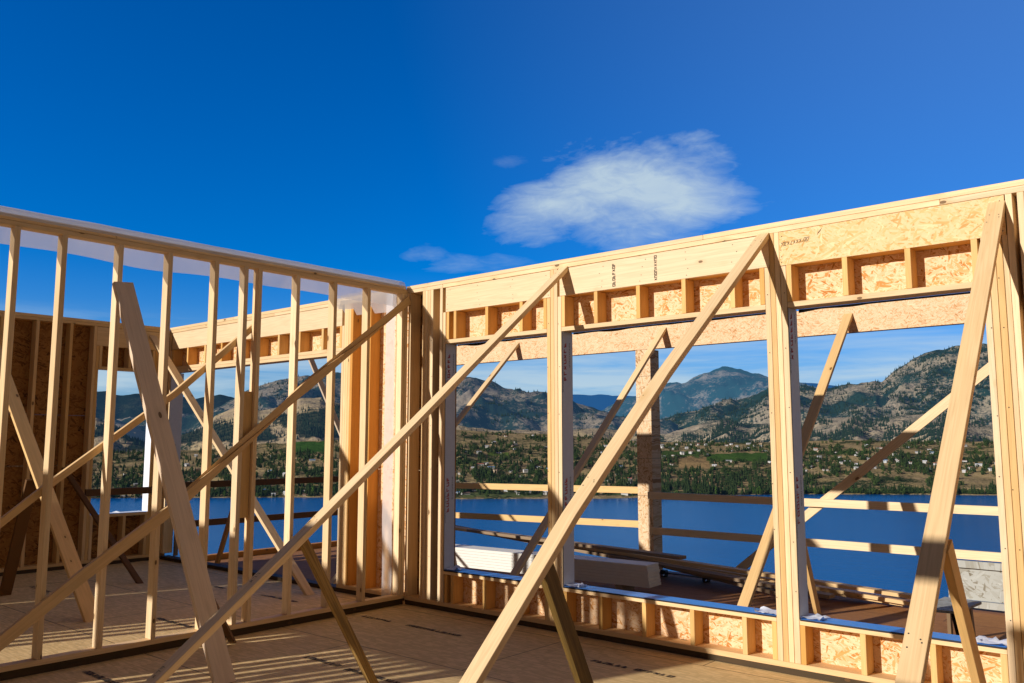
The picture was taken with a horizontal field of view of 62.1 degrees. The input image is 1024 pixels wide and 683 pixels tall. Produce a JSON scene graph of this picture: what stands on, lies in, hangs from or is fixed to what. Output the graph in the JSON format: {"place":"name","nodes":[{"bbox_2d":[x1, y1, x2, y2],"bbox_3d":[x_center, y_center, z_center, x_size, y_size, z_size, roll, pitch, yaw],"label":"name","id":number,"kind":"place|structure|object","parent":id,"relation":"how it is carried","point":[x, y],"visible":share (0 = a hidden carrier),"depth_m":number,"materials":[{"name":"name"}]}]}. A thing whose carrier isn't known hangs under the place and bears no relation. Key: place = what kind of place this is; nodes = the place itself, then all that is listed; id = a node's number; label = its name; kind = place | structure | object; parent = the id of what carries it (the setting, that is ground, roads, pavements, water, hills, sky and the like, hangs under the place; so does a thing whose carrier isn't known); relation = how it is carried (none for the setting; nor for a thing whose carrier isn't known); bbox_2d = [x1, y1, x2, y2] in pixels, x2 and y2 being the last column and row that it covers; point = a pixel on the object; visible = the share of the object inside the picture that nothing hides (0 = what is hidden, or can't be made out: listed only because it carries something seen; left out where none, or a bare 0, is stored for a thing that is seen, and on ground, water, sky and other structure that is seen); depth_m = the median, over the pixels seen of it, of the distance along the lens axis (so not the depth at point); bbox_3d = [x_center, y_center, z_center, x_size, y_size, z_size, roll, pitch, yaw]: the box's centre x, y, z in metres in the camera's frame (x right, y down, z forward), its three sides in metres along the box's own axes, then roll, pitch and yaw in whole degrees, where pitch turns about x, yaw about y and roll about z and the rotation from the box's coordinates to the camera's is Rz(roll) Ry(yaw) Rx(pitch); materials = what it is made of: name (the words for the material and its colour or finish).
{"place":"outdoors","nodes":[
{"label":"outdoors","id":0,"kind":"place"},
{"bbox_2d":[34,391,233,419],"bbox_3d":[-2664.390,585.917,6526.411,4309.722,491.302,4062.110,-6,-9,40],"label":"dark ridge","id":1,"kind":"structure","parent":0,"point":[126,406],"depth_m":6487.02,"materials":[{"name":"green plant"}]},
{"bbox_2d":[94,397,636,451],"bbox_3d":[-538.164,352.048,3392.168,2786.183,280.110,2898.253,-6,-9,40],"label":"grassy hills","id":2,"kind":"structure","parent":0,"point":[316,404],"depth_m":3177.47,"materials":[{"name":"green plant"}]},
{"bbox_2d":[104,372,677,441],"bbox_3d":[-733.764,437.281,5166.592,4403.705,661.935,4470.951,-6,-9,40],"label":"brown ridge","id":3,"kind":"structure","parent":0,"point":[518,401],"depth_m":4177.86,"materials":[{"name":"brown stone"}]},
{"bbox_2d":[95,346,991,447],"bbox_3d":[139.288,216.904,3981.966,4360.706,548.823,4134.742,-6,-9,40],"label":"woodland","id":4,"kind":"object","parent":3,"relation":"on","point":[846,433],"visible":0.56,"depth_m":3170.38,"materials":[{"name":"green plant"}]},
{"bbox_2d":[0,558,832,682],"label":"subfloor","id":5,"kind":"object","parent":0,"point":[398,647],"visible":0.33,"depth_m":6.65,"materials":[{"name":"brown wood"}]},
{"bbox_2d":[0,479,36,595],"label":"brace stake","id":6,"kind":"object","parent":5,"relation":"on","point":[15,550],"visible":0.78,"depth_m":8.76,"materials":[{"name":"brown wood"}]},
{"bbox_2d":[0,346,94,621],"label":"wall brace","id":7,"kind":"object","parent":5,"relation":"on","point":[83,594],"depth_m":8.35,"materials":[{"name":"brown wood"}]},
{"bbox_2d":[0,310,169,575],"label":"stud wall","id":8,"kind":"structure","parent":5,"relation":"on","point":[84,351],"depth_m":10.91,"materials":[{"name":"brown wood"}]},
{"bbox_2d":[85,487,151,495],"bbox_3d":[-5.169,1.986,11.270,0.038,0.089,0.950,-6,-9,40],"label":"guard rail","id":9,"kind":"object","parent":8,"relation":"attached to","point":[122,491],"visible":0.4,"depth_m":11.26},
{"bbox_2d":[84,671,118,682],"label":"floor stencil","id":10,"kind":"object","parent":5,"relation":"on","point":[96,675],"visible":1,"depth_m":5.79},
{"bbox_2d":[61,467,142,583],"bbox_3d":[-4.920,2.158,10.165,1.769,1.279,0.066,-4,-8,33],"label":"brace stake","id":11,"kind":"object","parent":5,"relation":"on","point":[129,567],"visible":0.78,"depth_m":10.18,"materials":[{"name":"brown wood"}]},
{"bbox_2d":[112,282,235,682],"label":"wall brace","id":12,"kind":"object","parent":5,"relation":"on","point":[215,648],"depth_m":6.01,"materials":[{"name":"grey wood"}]},
{"bbox_2d":[159,617,192,626],"bbox_3d":[-3.002,2.489,7.535,0.606,0.001,0.054,-6,-9,40],"label":"floor stencil","id":13,"kind":"object","parent":5,"relation":"on","point":[166,620],"visible":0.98,"depth_m":7.52},
{"bbox_2d":[0,215,407,680],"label":"stud wall","id":14,"kind":"structure","parent":5,"relation":"on","point":[243,463],"depth_m":7.07,"materials":[{"name":"brown wood"}]},
{"bbox_2d":[0,324,251,527],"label":"diagonal brace","id":15,"kind":"object","parent":14,"relation":"attached to","point":[20,507],"visible":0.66,"depth_m":6.39,"materials":[{"name":"brown wood"}]},
{"bbox_2d":[0,206,404,305],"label":"plastic sheet","id":16,"kind":"object","parent":14,"relation":"on","point":[134,258],"visible":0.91,"depth_m":6.91,"materials":[{"name":"white plastic"}]},
{"bbox_2d":[0,297,410,650],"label":"diagonal brace","id":17,"kind":"object","parent":14,"relation":"attached to","point":[38,611],"visible":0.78,"depth_m":6.60,"materials":[{"name":"brown wood"}]},
{"bbox_2d":[381,294,395,595],"bbox_3d":[-1.249,1.016,8.598,0.145,3.096,0.012,-6,-9,40],"label":"plastic sheet","id":18,"kind":"object","parent":14,"relation":"hanging from","point":[388,466],"visible":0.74,"depth_m":8.58,"materials":[{"name":"white plastic"}]},
{"bbox_2d":[215,599,235,643],"bbox_3d":[-2.192,2.001,6.328,0.045,0.692,1.023,0,-7,-3],"label":"brace stake","id":19,"kind":"object","parent":5,"relation":"on","point":[228,634],"visible":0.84,"depth_m":6.59,"materials":[{"name":"brown wood"}]},
{"bbox_2d":[149,335,314,594],"bbox_3d":[-3.530,1.287,10.309,3.760,3.044,0.100,-6,-9,40],"label":"wall brace","id":20,"kind":"object","parent":5,"relation":"on","point":[278,543],"depth_m":10.05,"materials":[{"name":"brown wood"}]},
{"bbox_2d":[160,289,408,600],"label":"stud wall","id":21,"kind":"structure","parent":5,"relation":"on","point":[188,349],"depth_m":9.30,"materials":[{"name":"brown wood"}]},
{"bbox_2d":[337,297,396,314],"bbox_3d":[-1.558,-0.413,9.135,1.050,0.232,0.148,-6,-9,40],"label":"plastic sheet","id":22,"kind":"object","parent":21,"relation":"on","point":[344,304],"visible":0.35,"depth_m":9.28,"materials":[{"name":"white plastic"}]},
{"bbox_2d":[305,656,340,665],"bbox_3d":[-1.384,2.331,6.203,0.408,0.001,0.054,-6,-9,40],"label":"floor stencil","id":23,"kind":"object","parent":5,"relation":"on","point":[314,658],"visible":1,"depth_m":6.21},
{"bbox_2d":[300,539,378,682],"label":"brace stake","id":24,"kind":"object","parent":5,"relation":"on","point":[328,592],"visible":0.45,"depth_m":5.40,"materials":[{"name":"brown wood"}]},
{"bbox_2d":[144,266,567,682],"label":"wall brace","id":25,"kind":"object","parent":5,"relation":"on","point":[191,645],"depth_m":5.38,"materials":[{"name":"brown wood"}]},
{"bbox_2d":[344,668,399,682],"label":"floor stencil","id":26,"kind":"object","parent":5,"relation":"on","point":[380,678],"visible":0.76,"depth_m":5.77},
{"bbox_2d":[411,625,460,635],"bbox_3d":[-0.672,2.451,7.220,0.650,0.001,0.054,-6,-9,40],"label":"floor stencil","id":27,"kind":"object","parent":5,"relation":"on","point":[434,629],"visible":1,"depth_m":7.20},
{"bbox_2d":[541,563,592,682],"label":"brace stake","id":28,"kind":"object","parent":5,"relation":"on","point":[563,621],"visible":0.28,"depth_m":4.18,"materials":[{"name":"brown wood"}]},
{"bbox_2d":[591,660,626,667],"bbox_3d":[0.699,2.322,6.125,0.307,0.001,0.054,-6,-9,40],"label":"floor stencil","id":29,"kind":"object","parent":5,"relation":"on","point":[609,663],"visible":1,"depth_m":6.13},
{"bbox_2d":[459,233,768,682],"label":"wall brace","id":30,"kind":"object","parent":5,"relation":"on","point":[495,641],"depth_m":4.37,"materials":[{"name":"brown wood"}]},
{"bbox_2d":[633,669,674,676],"bbox_3d":[0.984,2.293,5.882,0.317,0.001,0.054,-6,-9,40],"label":"floor stencil","id":31,"kind":"object","parent":5,"relation":"on","point":[654,673],"visible":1,"depth_m":5.87},
{"bbox_2d":[404,179,1023,682],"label":"stud wall","id":32,"kind":"structure","parent":5,"relation":"on","point":[918,247],"depth_m":6.18,"materials":[{"name":"brown wood"}]},
{"bbox_2d":[895,201,1004,682],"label":"wall brace","id":33,"kind":"object","parent":5,"relation":"on","point":[914,654],"depth_m":3.96,"materials":[{"name":"brown wood"}]},
{"bbox_2d":[943,539,985,682],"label":"brace stake","id":34,"kind":"object","parent":5,"relation":"on","point":[963,617],"visible":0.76,"depth_m":3.82,"materials":[{"name":"brown wood"}]},
{"bbox_2d":[0,0,1023,398],"label":"sky","id":35,"kind":"structure","parent":0,"point":[411,142],"materials":[{"name":"blue"}]},
{"bbox_2d":[91,430,996,498],"bbox_3d":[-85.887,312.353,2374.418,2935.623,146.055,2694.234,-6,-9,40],"label":"shore slope","id":36,"kind":"structure","parent":0,"point":[977,479],"depth_m":2080.44,"materials":[{"name":"green plant"}]},
{"bbox_2d":[54,429,996,496],"bbox_3d":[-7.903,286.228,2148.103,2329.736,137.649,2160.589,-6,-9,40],"label":"woodland","id":37,"kind":"object","parent":36,"relation":"on","point":[509,478],"visible":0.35,"depth_m":1942.27,"materials":[{"name":"green plant"}]},
{"bbox_2d":[91,494,1003,603],"bbox_3d":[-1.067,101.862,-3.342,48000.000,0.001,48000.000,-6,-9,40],"label":"lake","id":38,"kind":"structure","parent":0,"point":[890,571],"depth_m":1004.30,"materials":[{"name":"liquid"}]},
{"bbox_2d":[207,546,1006,639],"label":"deck floor","id":39,"kind":"structure","parent":0,"point":[989,623],"depth_m":9.26,"materials":[{"name":"brown wood"}]},
{"bbox_2d":[215,508,230,563],"bbox_3d":[-3.878,2.660,11.450,0.081,0.834,0.354,-3,-7,25],"label":"brace stake","id":40,"kind":"object","parent":39,"relation":"on","point":[222,544],"visible":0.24,"depth_m":11.42,"materials":[{"name":"orange wood"}]},
{"bbox_2d":[207,540,336,560],"bbox_3d":[-3.559,3.279,13.455,0.110,0.075,4.150,-6,-9,40],"label":"edge board","id":41,"kind":"object","parent":39,"relation":"on","point":[225,555],"depth_m":13.05,"materials":[{"name":"orange wood"}]},
{"bbox_2d":[330,343,518,583],"bbox_3d":[-1.060,1.472,11.646,0.089,3.240,3.483,-6,-9,40],"label":"deck brace","id":42,"kind":"object","parent":39,"relation":"on","point":[485,384],"visible":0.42,"depth_m":12.47,"materials":[{"name":"brown wood"}]},
{"bbox_2d":[509,327,665,575],"bbox_3d":[0.900,1.268,9.957,0.089,3.250,3.503,-6,-9,40],"label":"deck brace","id":43,"kind":"object","parent":39,"relation":"on","point":[543,525],"visible":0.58,"depth_m":10.08,"materials":[{"name":"brown wood"}]},
{"bbox_2d":[615,584,634,590],"bbox_3d":[1.310,2.850,9.872,0.090,0.086,0.310,-5,-8,36],"label":"stack bearer","id":44,"kind":"object","parent":39,"relation":"on","point":[624,587],"visible":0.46,"depth_m":9.78,"materials":[{"name":"brown wood"}]},
{"bbox_2d":[455,564,660,587],"bbox_3d":[0.058,2.898,10.794,3.900,0.033,0.290,-5,-8,36],"label":"siding board","id":45,"kind":"object","parent":44,"relation":"on","point":[577,578],"visible":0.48,"depth_m":9.98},
{"bbox_2d":[455,561,660,584],"bbox_3d":[0.052,2.864,10.802,3.900,0.033,0.290,-5,-8,36],"label":"siding board","id":46,"kind":"object","parent":45,"relation":"on","point":[576,575],"visible":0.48,"depth_m":9.99,"materials":[{"name":"white"}]},
{"bbox_2d":[455,558,659,581],"bbox_3d":[0.047,2.829,10.811,3.900,0.033,0.290,-5,-8,36],"label":"siding board","id":47,"kind":"object","parent":46,"relation":"on","point":[575,572],"visible":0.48,"depth_m":10.01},
{"bbox_2d":[455,555,658,577],"bbox_3d":[0.042,2.795,10.819,3.900,0.033,0.290,-5,-8,36],"label":"siding board","id":48,"kind":"object","parent":47,"relation":"on","point":[575,569],"visible":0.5,"depth_m":10.02,"materials":[{"name":"white"}]},
{"bbox_2d":[455,553,659,574],"bbox_3d":[0.046,2.760,10.821,3.900,0.033,0.290,-5,-8,36],"label":"siding board","id":49,"kind":"object","parent":48,"relation":"on","point":[575,566],"visible":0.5,"depth_m":10.03,"materials":[{"name":"white"}]},
{"bbox_2d":[455,550,658,571],"bbox_3d":[0.040,2.725,10.829,3.900,0.033,0.290,-5,-8,36],"label":"siding board","id":50,"kind":"object","parent":49,"relation":"on","point":[575,563],"visible":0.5,"depth_m":10.04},
{"bbox_2d":[455,544,658,568],"bbox_3d":[0.035,2.691,10.838,3.900,0.033,0.290,-5,-8,36],"label":"siding board","id":51,"kind":"object","parent":50,"relation":"on","point":[601,560],"visible":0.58,"depth_m":10.16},
{"bbox_2d":[393,294,969,569],"bbox_3d":[2.708,1.357,10.864,13.300,3.285,0.232,-6,-9,40],"label":"porch frame","id":52,"kind":"object","parent":39,"relation":"on","point":[925,312],"visible":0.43,"depth_m":11.36,"materials":[{"name":"beige wood"}]},
{"bbox_2d":[185,476,338,487],"bbox_3d":[-3.578,2.208,13.445,0.038,0.092,3.940,-6,-9,40],"label":"guard rail","id":53,"kind":"object","parent":52,"relation":"attached to","point":[227,483],"visible":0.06,"depth_m":13.27,"materials":[{"name":"brown wood"}]},
{"bbox_2d":[195,509,337,526],"bbox_3d":[-3.578,2.754,13.380,0.038,0.092,3.940,-6,-9,40],"label":"guard rail","id":54,"kind":"object","parent":52,"relation":"attached to","point":[222,521],"visible":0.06,"depth_m":13.20,"materials":[{"name":"brown wood"}]},
{"bbox_2d":[308,360,339,435],"bbox_3d":[-2.803,1.730,14.298,0.038,3.061,1.707,-6,-9,40],"label":"deck brace","id":55,"kind":"object","parent":52,"relation":"attached to","point":[314,368],"visible":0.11,"depth_m":14.03,"materials":[{"name":"grey wood"}]},
{"bbox_2d":[455,512,637,527],"bbox_3d":[-0.170,2.729,13.191,5.114,0.197,0.038,-6,-9,40],"label":"guard rail","id":56,"kind":"object","parent":52,"relation":"attached to","point":[585,521],"visible":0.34,"depth_m":12.75,"materials":[{"name":"brown wood"}]},
{"bbox_2d":[456,483,637,493],"bbox_3d":[-0.170,2.262,13.246,5.113,0.169,0.038,-6,-9,40],"label":"guard rail","id":57,"kind":"object","parent":52,"relation":"attached to","point":[601,489],"visible":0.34,"depth_m":12.87,"materials":[{"name":"brown wood"}]},
{"bbox_2d":[648,492,998,515],"bbox_3d":[4.664,1.762,8.936,7.500,0.105,0.038,-6,-9,40],"label":"guard rail","id":58,"kind":"object","parent":52,"relation":"attached to","point":[918,507],"visible":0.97,"depth_m":9.73,"materials":[{"name":"brown wood"}]},
{"bbox_2d":[650,527,1001,561],"bbox_3d":[4.671,2.220,8.876,7.480,0.102,0.038,-6,-9,40],"label":"guard rail","id":59,"kind":"object","parent":52,"relation":"attached to","point":[915,550],"visible":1,"depth_m":9.66,"materials":[{"name":"brown wood"}]},
{"bbox_2d":[736,363,988,568],"bbox_3d":[4.262,1.123,9.414,3.931,3.196,0.030,-6,-9,40],"label":"deck brace","id":60,"kind":"object","parent":52,"relation":"attached to","point":[897,442],"visible":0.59,"depth_m":9.48,"materials":[{"name":"brown wood"}]},
{"bbox_2d":[659,569,710,581],"bbox_3d":[3.034,2.851,9.873,3.348,0.085,0.144,-6,-9,43],"label":"steel pipe","id":61,"kind":"object","parent":39,"relation":"on","point":[664,572],"visible":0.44,"depth_m":10.83,"materials":[{"name":"black metal"}]},
{"bbox_2d":[669,569,775,594],"bbox_3d":[2.247,2.814,10.307,0.120,0.169,2.804,4,-8,-33],"label":"loose plank","id":62,"kind":"object","parent":39,"relation":"on","point":[772,591],"visible":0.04,"depth_m":9.73,"materials":[{"name":"brown wood"}]},
{"bbox_2d":[629,556,910,605],"bbox_3d":[2.450,2.794,10.392,0.120,0.208,4.718,7,-9,-44],"label":"loose plank","id":63,"kind":"object","parent":62,"relation":"on","point":[865,595],"visible":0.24,"depth_m":9.16,"materials":[{"name":"brown wood"}]},
{"bbox_2d":[652,560,904,605],"bbox_3d":[2.887,2.781,9.902,3.202,0.178,0.140,-6,-9,41],"label":"loose plank","id":64,"kind":"object","parent":39,"relation":"on","point":[842,595],"visible":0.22,"depth_m":9.17,"materials":[{"name":"brown wood"}]},
{"bbox_2d":[737,313,852,606],"bbox_3d":[2.841,1.117,8.457,0.100,3.196,3.251,-6,-9,40],"label":"deck brace","id":65,"kind":"object","parent":39,"relation":"on","point":[755,572],"visible":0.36,"depth_m":8.66,"materials":[{"name":"brown wood"}]},
{"bbox_2d":[806,544,821,614],"bbox_3d":[2.876,2.078,8.345,0.038,1.262,0.629,-6,-9,40],"label":"deck stake","id":66,"kind":"object","parent":39,"relation":"on","point":[813,594],"visible":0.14,"depth_m":8.39,"materials":[{"name":"brown wood"}]},
{"bbox_2d":[936,597,981,636],"bbox_3d":[3.659,2.375,7.050,0.302,0.387,0.770,-6,-9,43],"label":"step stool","id":67,"kind":"object","parent":39,"relation":"on","point":[944,605],"visible":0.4,"depth_m":7.11,"materials":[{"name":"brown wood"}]},
{"bbox_2d":[948,560,1004,610],"bbox_3d":[5.211,2.439,8.301,1.750,0.464,0.055,-6,-9,40],"label":"form panel","id":68,"kind":"object","parent":39,"relation":"on","point":[982,581],"depth_m":8.65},
{"bbox_3d":[-1.308,3.135,13.519,0.302,0.384,0.600,-6,-9,40],"label":"saw horse","id":69,"kind":"object","parent":39,"relation":"on","visible":0},
{"bbox_2d":[457,528,685,559],"bbox_3d":[0.293,2.735,11.812,0.140,0.078,5.030,6,-9,-43],"label":"loose plank","id":70,"kind":"object","parent":69,"relation":"on","point":[616,549],"visible":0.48,"depth_m":10.83,"materials":[{"name":"brown wood"}]},
{"bbox_2d":[455,525,834,598],"bbox_3d":[0.980,2.803,11.374,0.140,0.360,6.828,7,-9,-44],"label":"loose plank","id":71,"kind":"object","parent":70,"relation":"on","point":[821,594],"visible":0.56,"depth_m":10.14,"materials":[{"name":"brown wood"}]},
{"bbox_2d":[455,526,911,598],"bbox_3d":[1.264,2.743,11.134,7.752,0.343,0.120,-6,-9,41],"label":"loose plank","id":72,"kind":"object","parent":71,"relation":"on","point":[817,582],"visible":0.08,"depth_m":9.92,"materials":[{"name":"brown wood"}]},
{"bbox_2d":[573,383,836,410],"bbox_3d":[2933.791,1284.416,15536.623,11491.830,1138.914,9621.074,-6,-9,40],"label":"blue range","id":73,"kind":"structure","parent":0,"point":[600,402],"depth_m":16206.00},
{"bbox_2d":[602,366,816,418],"bbox_3d":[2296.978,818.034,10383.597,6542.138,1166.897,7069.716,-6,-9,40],"label":"mountain","id":74,"kind":"structure","parent":0,"point":[698,392],"depth_m":9566.49,"materials":[{"name":"blue stone"}]},
{"bbox_2d":[660,414,993,442],"bbox_3d":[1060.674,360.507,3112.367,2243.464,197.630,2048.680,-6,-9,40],"label":"rocky hills","id":75,"kind":"structure","parent":0,"point":[877,434],"depth_m":3009.70,"materials":[{"name":"stone"}]},
{"bbox_2d":[663,343,992,429],"bbox_3d":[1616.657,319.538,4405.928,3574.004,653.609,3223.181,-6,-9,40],"label":"forested ridge","id":76,"kind":"structure","parent":0,"point":[857,392],"depth_m":4174.09,"materials":[{"name":"green plant"}]}
]}

